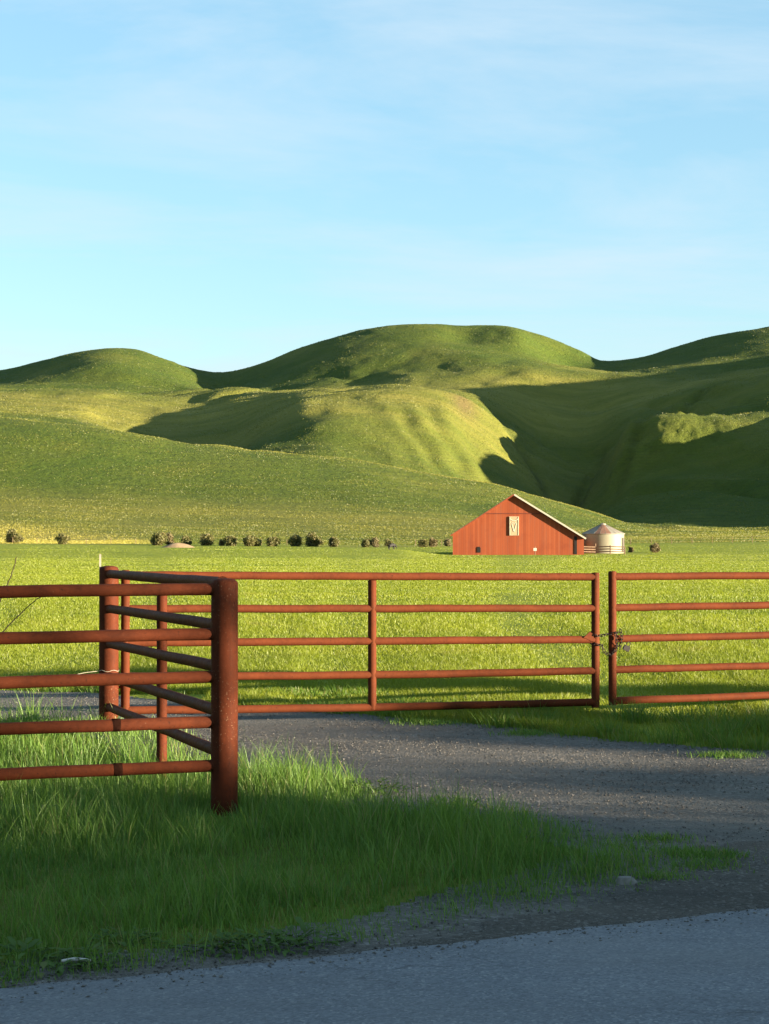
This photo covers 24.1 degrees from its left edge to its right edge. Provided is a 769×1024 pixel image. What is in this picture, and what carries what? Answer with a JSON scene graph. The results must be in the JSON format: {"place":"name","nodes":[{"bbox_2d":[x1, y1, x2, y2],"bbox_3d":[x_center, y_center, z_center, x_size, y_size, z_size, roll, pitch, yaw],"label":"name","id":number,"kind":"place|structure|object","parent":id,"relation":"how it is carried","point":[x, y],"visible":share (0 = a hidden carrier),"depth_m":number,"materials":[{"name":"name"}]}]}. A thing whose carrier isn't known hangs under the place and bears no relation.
{"place":"outdoors","nodes":[
{"label":"outdoors","id":0,"kind":"place"},
{"bbox_2d":[0,689,744,987],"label":"grass","id":1,"kind":"structure","parent":0,"point":[125,801],"depth_m":9.32,"materials":[{"name":"green plant"}]},
{"bbox_2d":[0,324,768,962],"bbox_3d":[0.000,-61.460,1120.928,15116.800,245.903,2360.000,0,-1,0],"label":"ground","id":2,"kind":"structure","parent":0,"point":[660,452],"depth_m":860.98,"materials":[{"name":"green plant"}]},
{"bbox_2d":[0,557,16,601],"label":"dry stalk","id":3,"kind":"object","parent":2,"relation":"on","point":[10,576],"visible":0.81,"depth_m":11.62,"materials":[{"name":"plant"}]},
{"bbox_2d":[5,528,24,542],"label":"shrub","id":4,"kind":"object","parent":2,"relation":"on","point":[17,537],"visible":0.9,"depth_m":317.45,"materials":[{"name":"green plant"}]},
{"bbox_2d":[0,788,42,801],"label":"weed","id":5,"kind":"object","parent":2,"relation":"on","point":[18,792],"visible":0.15,"depth_m":12.38,"materials":[{"name":"green plant"}]},
{"bbox_2d":[2,597,40,631],"bbox_3d":[-2.417,1.175,11.599,0.435,1.273,0.058,0,-1,-11],"label":"dry stalk","id":6,"kind":"object","parent":2,"relation":"on","point":[20,613],"visible":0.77,"depth_m":11.61,"materials":[{"name":"brown plant"}]},
{"bbox_2d":[54,533,70,543],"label":"shrub","id":7,"kind":"object","parent":2,"relation":"on","point":[62,538],"visible":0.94,"depth_m":304.17,"materials":[{"name":"green plant"}]},
{"bbox_2d":[0,566,237,815],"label":"pipe fence","id":8,"kind":"object","parent":2,"relation":"on","point":[219,628],"visible":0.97,"depth_m":10.76,"materials":[{"name":"red metal"}]},
{"bbox_2d":[118,570,599,713],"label":"pipe gate","id":9,"kind":"structure","parent":8,"relation":"attached to","point":[371,641],"depth_m":16.13,"materials":[{"name":"red metal"}]},
{"bbox_2d":[588,628,622,655],"bbox_3d":[2.056,1.211,16.724,0.329,0.259,0.125,0,-1,0],"label":"chain","id":10,"kind":"object","parent":9,"relation":"attached to","point":[617,645],"visible":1,"depth_m":16.73,"materials":[{"name":"metal"}]},
{"bbox_2d":[623,641,630,651],"bbox_3d":[2.255,1.254,16.784,0.078,0.098,0.025,0,-1,-16],"label":"padlock","id":11,"kind":"object","parent":10,"relation":"hanging from","point":[626,648],"visible":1,"depth_m":16.77,"materials":[{"name":"metal"}]},
{"bbox_2d":[87,926,176,951],"bbox_3d":[-1.053,1.725,7.323,0.320,0.081,0.344,1,-1,-45],"label":"weed","id":12,"kind":"object","parent":2,"relation":"on","point":[120,942],"visible":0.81,"depth_m":7.33,"materials":[{"name":"green plant"}]},
{"bbox_2d":[150,532,168,544],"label":"shrub","id":13,"kind":"object","parent":2,"relation":"on","point":[158,539],"visible":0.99,"depth_m":299.33,"materials":[{"name":"green plant"}]},
{"bbox_2d":[164,532,174,544],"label":"shrub","id":14,"kind":"object","parent":2,"relation":"on","point":[170,538],"visible":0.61,"depth_m":303.56,"materials":[{"name":"green plant"}]},
{"bbox_2d":[163,543,193,547],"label":"dirt mound","id":15,"kind":"object","parent":2,"relation":"on","point":[178,545],"visible":0.95,"depth_m":284.09,"materials":[{"name":"beige soil"}]},
{"bbox_2d":[179,535,191,544],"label":"shrub","id":16,"kind":"object","parent":2,"relation":"on","point":[185,539],"visible":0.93,"depth_m":299.45,"materials":[{"name":"green plant"}]},
{"bbox_2d":[198,533,214,545],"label":"shrub","id":17,"kind":"object","parent":2,"relation":"on","point":[207,539],"visible":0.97,"depth_m":299.43,"materials":[{"name":"green plant"}]},
{"bbox_2d":[219,539,224,545],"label":"shrub","id":18,"kind":"object","parent":2,"relation":"on","point":[221,541],"visible":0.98,"depth_m":297.70,"materials":[{"name":"green plant"}]},
{"bbox_2d":[12,537,441,545],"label":"wire fence","id":19,"kind":"object","parent":2,"relation":"on","point":[215,538],"visible":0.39,"depth_m":311.69,"materials":[{"name":"grey metal"}]},
{"bbox_2d":[223,535,237,545],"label":"shrub","id":20,"kind":"object","parent":2,"relation":"on","point":[230,540],"visible":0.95,"depth_m":296.50,"materials":[{"name":"green plant"}]},
{"bbox_2d":[242,534,261,545],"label":"shrub","id":21,"kind":"object","parent":2,"relation":"on","point":[250,540],"visible":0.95,"depth_m":296.42,"materials":[{"name":"green plant"}]},
{"bbox_2d":[265,536,280,545],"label":"shrub","id":22,"kind":"object","parent":2,"relation":"on","point":[272,541],"visible":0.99,"depth_m":296.48,"materials":[{"name":"green plant"}]},
{"bbox_2d":[287,534,302,545],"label":"shrub","id":23,"kind":"object","parent":2,"relation":"on","point":[295,540],"visible":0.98,"depth_m":296.33,"materials":[{"name":"green plant"}]},
{"bbox_2d":[304,531,323,546],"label":"shrub","id":24,"kind":"object","parent":2,"relation":"on","point":[313,539],"visible":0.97,"depth_m":295.59,"materials":[{"name":"green plant"}]},
{"bbox_2d":[328,537,340,546],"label":"shrub","id":25,"kind":"object","parent":2,"relation":"on","point":[333,542],"visible":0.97,"depth_m":293.64,"materials":[{"name":"green plant"}]},
{"bbox_2d":[361,538,370,546],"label":"shrub","id":26,"kind":"object","parent":2,"relation":"on","point":[365,543],"visible":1,"depth_m":289.56,"materials":[{"name":"green plant"}]},
{"bbox_2d":[370,536,379,546],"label":"shrub","id":27,"kind":"object","parent":2,"relation":"on","point":[374,541],"visible":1,"depth_m":289.63,"materials":[{"name":"green plant"}]},
{"bbox_2d":[0,544,768,748],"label":"grass","id":28,"kind":"structure","parent":2,"relation":"on","point":[39,616],"depth_m":31.84,"materials":[{"name":"green plant"}]},
{"bbox_2d":[384,538,391,545],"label":"shrub","id":29,"kind":"object","parent":2,"relation":"on","point":[387,542],"visible":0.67,"depth_m":297.61,"materials":[{"name":"green plant"}]},
{"bbox_2d":[15,680,768,751],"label":"rough grass","id":30,"kind":"structure","parent":2,"relation":"on","point":[709,734],"depth_m":15.72,"materials":[{"name":"green plant"}]},
{"bbox_2d":[388,543,396,549],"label":"calf","id":31,"kind":"object","parent":2,"relation":"on","point":[393,545],"visible":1,"depth_m":223.91},
{"bbox_2d":[418,539,428,546],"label":"shrub","id":32,"kind":"object","parent":2,"relation":"on","point":[423,542],"visible":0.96,"depth_m":287.56,"materials":[{"name":"green plant"}]},
{"bbox_2d":[428,537,437,546],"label":"shrub","id":33,"kind":"object","parent":2,"relation":"on","point":[433,542],"visible":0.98,"depth_m":288.65,"materials":[{"name":"green plant"}]},
{"bbox_2d":[443,538,450,545],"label":"shrub","id":34,"kind":"object","parent":2,"relation":"on","point":[447,541],"visible":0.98,"depth_m":293.73,"materials":[{"name":"green plant"}]},
{"bbox_2d":[450,494,585,554],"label":"barn","id":35,"kind":"structure","parent":2,"relation":"on","point":[513,524],"depth_m":230.93,"materials":[{"name":"wood"}]},
{"bbox_2d":[509,516,518,535],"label":"hay door","id":36,"kind":"structure","parent":35,"relation":"in","point":[513,520],"depth_m":230.87,"materials":[{"name":"paint"}]},
{"bbox_2d":[582,523,624,552],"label":"grain bin","id":37,"kind":"object","parent":2,"relation":"on","point":[602,534],"visible":0.81,"depth_m":243.67,"materials":[{"name":"metal"}]},
{"bbox_2d":[584,544,624,553],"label":"corral fence","id":38,"kind":"object","parent":2,"relation":"on","point":[595,549],"visible":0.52,"depth_m":232.83,"materials":[{"name":"grey wood"}]},
{"bbox_2d":[649,543,659,552],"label":"shrub","id":39,"kind":"object","parent":2,"relation":"on","point":[654,547],"visible":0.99,"depth_m":249.60,"materials":[{"name":"green plant"}]},
{"bbox_2d":[630,536,768,543],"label":"wire fence","id":40,"kind":"object","parent":2,"relation":"on","point":[681,537],"visible":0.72,"depth_m":302.64,"materials":[{"name":"grey metal"}]},
{"bbox_2d":[0,908,768,1023],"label":"road","id":41,"kind":"structure","parent":0,"point":[709,972],"depth_m":6.47,"materials":[{"name":"grey asphalt"}]},
{"bbox_2d":[0,690,768,1005],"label":"driveway","id":42,"kind":"structure","parent":0,"point":[756,809],"depth_m":12.12,"materials":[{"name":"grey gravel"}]},
{"bbox_2d":[0,936,96,979],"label":"weed","id":43,"kind":"object","parent":42,"relation":"on","point":[12,946],"visible":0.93,"depth_m":6.95,"materials":[{"name":"green plant"}]},
{"bbox_2d":[61,957,90,961],"bbox_3d":[-1.180,1.714,6.904,0.112,0.019,0.014,0,-1,-5],"label":"flat stone","id":44,"kind":"object","parent":42,"relation":"on","point":[64,960],"visible":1,"depth_m":6.90,"materials":[{"name":"grey stone"}]},
{"bbox_2d":[36,943,128,971],"bbox_3d":[-1.162,1.719,6.987,0.350,0.085,0.315,1,-1,-39],"label":"weed","id":45,"kind":"object","parent":42,"relation":"on","point":[82,948],"visible":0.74,"depth_m":6.99,"materials":[{"name":"green plant"}]},
{"bbox_2d":[171,929,267,956],"bbox_3d":[-0.667,1.725,7.244,0.400,0.081,0.331,0,-1,0],"label":"weed","id":46,"kind":"object","parent":42,"relation":"on","point":[216,941],"visible":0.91,"depth_m":7.21,"materials":[{"name":"green plant"}]},
{"bbox_2d":[197,928,308,959],"bbox_3d":[-0.525,1.716,7.223,0.449,0.098,0.370,0,-1,0],"label":"weed","id":47,"kind":"object","parent":42,"relation":"on","point":[262,941],"visible":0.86,"depth_m":7.19,"materials":[{"name":"green plant"}]},
{"bbox_2d":[239,917,354,954],"bbox_3d":[-0.362,1.716,7.302,0.495,0.108,0.400,0,-1,0],"label":"weed","id":48,"kind":"object","parent":42,"relation":"on","point":[303,925],"visible":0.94,"depth_m":7.28,"materials":[{"name":"green plant"}]},
{"bbox_2d":[334,777,408,793],"bbox_3d":[-0.085,1.776,11.700,0.492,0.122,0.444,0,-1,-22],"label":"weed","id":49,"kind":"object","parent":42,"relation":"on","point":[370,781],"visible":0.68,"depth_m":11.71,"materials":[{"name":"green plant"}]},
{"bbox_2d":[419,793,480,807],"bbox_3d":[0.389,1.766,11.008,0.428,0.099,0.350,0,-1,0],"label":"weed","id":50,"kind":"object","parent":42,"relation":"on","point":[477,800],"visible":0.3,"depth_m":11.04,"materials":[{"name":"green plant"}]},
{"bbox_2d":[383,716,766,882],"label":"grass","id":51,"kind":"structure","parent":42,"relation":"on","point":[649,837],"depth_m":9.42,"materials":[{"name":"green plant"}]},
{"bbox_2d":[614,876,637,884],"bbox_3d":[1.155,1.754,8.595,0.121,0.034,0.086,0,-1,0],"label":"flat stone","id":52,"kind":"object","parent":42,"relation":"on","point":[620,880],"visible":0.98,"depth_m":8.57,"materials":[{"name":"grey stone"}]},
{"bbox_2d":[0,0,768,371],"label":"sky","id":53,"kind":"structure","parent":0,"point":[205,185],"materials":[{"name":"blue"}]},
{"bbox_2d":[419,841,768,945],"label":"road shoulder","id":54,"kind":"object","parent":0,"point":[740,899],"visible":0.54,"depth_m":8.14},
{"bbox_3d":[6.293,1.273,18.082,0.166,1.650,0.166,0,-1,0],"label":"gate post","id":55,"kind":"object","parent":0,"visible":0},
{"bbox_2d":[608,571,768,704],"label":"pipe gate","id":56,"kind":"structure","parent":55,"relation":"attached to","point":[614,669],"depth_m":16.96,"materials":[{"name":"red metal"}]}
]}

